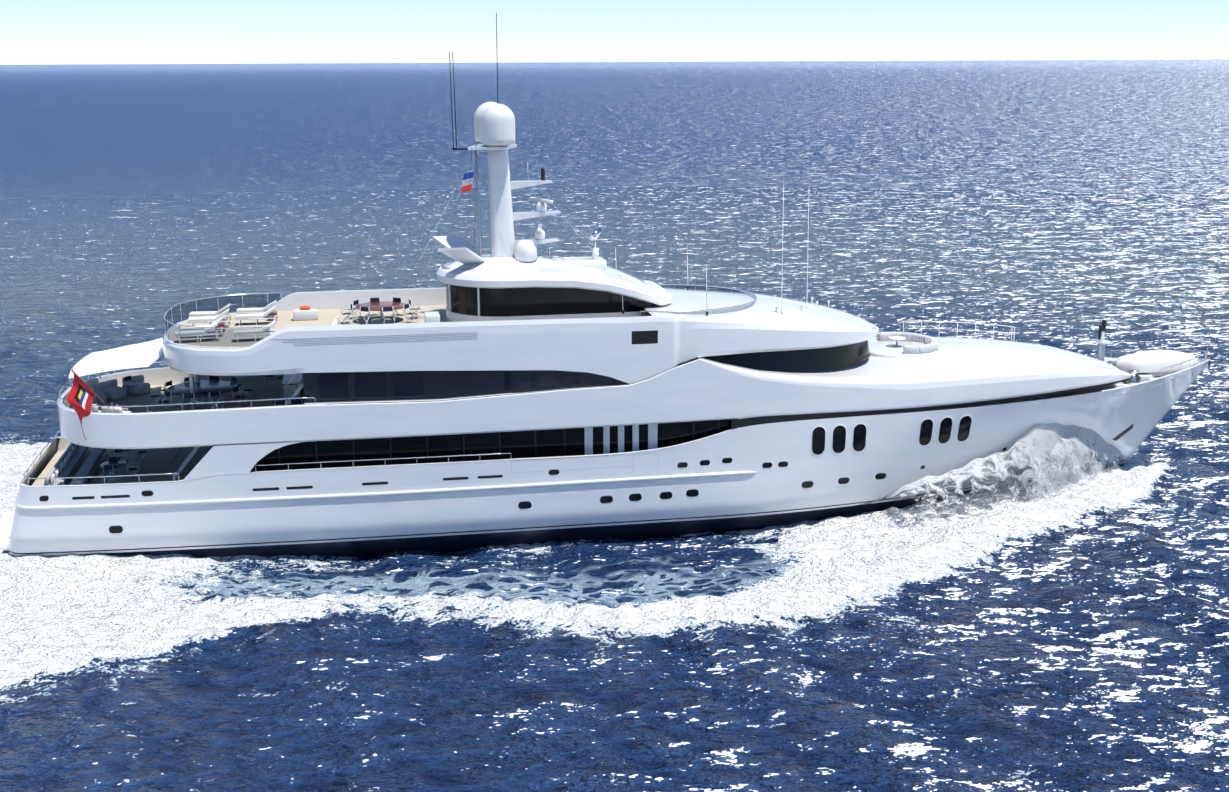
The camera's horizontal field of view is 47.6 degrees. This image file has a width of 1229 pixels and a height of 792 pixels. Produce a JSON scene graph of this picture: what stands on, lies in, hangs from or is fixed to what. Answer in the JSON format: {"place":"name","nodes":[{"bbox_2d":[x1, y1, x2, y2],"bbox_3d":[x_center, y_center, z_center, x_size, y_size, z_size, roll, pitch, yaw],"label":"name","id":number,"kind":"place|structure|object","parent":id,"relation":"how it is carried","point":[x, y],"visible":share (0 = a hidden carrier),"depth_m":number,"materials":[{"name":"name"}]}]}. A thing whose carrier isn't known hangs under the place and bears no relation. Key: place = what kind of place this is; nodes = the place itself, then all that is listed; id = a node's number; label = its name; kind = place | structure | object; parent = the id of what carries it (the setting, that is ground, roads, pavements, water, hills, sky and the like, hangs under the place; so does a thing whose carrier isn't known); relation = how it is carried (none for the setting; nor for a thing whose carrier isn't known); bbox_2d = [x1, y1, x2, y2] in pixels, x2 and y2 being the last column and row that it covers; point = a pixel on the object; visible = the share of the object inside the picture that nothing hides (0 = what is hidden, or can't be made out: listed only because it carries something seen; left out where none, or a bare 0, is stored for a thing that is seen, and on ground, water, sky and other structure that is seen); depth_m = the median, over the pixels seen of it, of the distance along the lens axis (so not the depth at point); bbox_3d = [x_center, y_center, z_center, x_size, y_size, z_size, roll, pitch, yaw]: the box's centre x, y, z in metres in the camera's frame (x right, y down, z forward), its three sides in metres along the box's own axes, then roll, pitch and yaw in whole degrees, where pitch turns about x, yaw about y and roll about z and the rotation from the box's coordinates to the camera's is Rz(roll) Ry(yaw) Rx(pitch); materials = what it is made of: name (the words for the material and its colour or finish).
{"place":"outdoors","nodes":[
{"label":"outdoors","id":0,"kind":"place"},
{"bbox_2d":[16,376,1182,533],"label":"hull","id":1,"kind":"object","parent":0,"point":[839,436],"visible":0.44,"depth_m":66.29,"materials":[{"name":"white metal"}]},
{"bbox_2d":[0,59,1228,791],"bbox_3d":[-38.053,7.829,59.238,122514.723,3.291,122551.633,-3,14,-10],"label":"sea","id":2,"kind":"structure","parent":0,"point":[1076,639],"depth_m":71.04,"materials":[{"name":"liquid"}]},
{"bbox_2d":[0,360,1209,557],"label":"hull","id":3,"kind":"object","parent":2,"relation":"in","point":[776,495],"visible":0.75,"depth_m":66.13,"materials":[{"name":"white"}]},
{"bbox_2d":[21,373,740,486],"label":"deck","id":4,"kind":"structure","parent":3,"relation":"on","point":[205,461],"depth_m":65.86,"materials":[{"name":"white metal"}]},
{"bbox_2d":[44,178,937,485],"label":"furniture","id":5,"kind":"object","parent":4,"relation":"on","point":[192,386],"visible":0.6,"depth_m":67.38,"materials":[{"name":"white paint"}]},
{"bbox_2d":[23,292,1014,485],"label":"rails","id":6,"kind":"object","parent":4,"relation":"on","point":[220,337],"visible":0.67,"depth_m":63.26,"materials":[{"name":"silver metal"}]},
{"bbox_2d":[57,287,1131,448],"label":"superstructure","id":7,"kind":"object","parent":3,"relation":"on","point":[761,360],"visible":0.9,"depth_m":65.21,"materials":[{"name":"white paint"}]},
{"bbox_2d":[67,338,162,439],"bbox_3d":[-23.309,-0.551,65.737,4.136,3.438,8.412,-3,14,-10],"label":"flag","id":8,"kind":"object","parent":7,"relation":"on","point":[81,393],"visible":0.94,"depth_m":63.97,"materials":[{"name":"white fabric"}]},
{"bbox_2d":[436,254,671,321],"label":"house","id":9,"kind":"structure","parent":7,"relation":"on","point":[495,289],"depth_m":66.28,"materials":[{"name":"white paint"}]},
{"bbox_2d":[420,13,619,275],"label":"mast","id":10,"kind":"object","parent":9,"relation":"on","point":[494,128],"visible":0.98,"depth_m":67.06,"materials":[{"name":"white metal"}]},
{"bbox_2d":[1077,320,1210,393],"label":"bow","id":11,"kind":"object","parent":3,"relation":"on","point":[1144,367],"depth_m":74.89,"materials":[{"name":"white"}]},
{"bbox_2d":[871,396,1126,528],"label":"bow spray","id":12,"kind":"object","parent":2,"relation":"on","point":[1073,446],"visible":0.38,"depth_m":70.72,"materials":[{"name":"white liquid"}]},
{"bbox_2d":[0,0,1228,64],"label":"sky","id":13,"kind":"structure","parent":0,"point":[32,32],"materials":[{"name":"white"}]}
]}

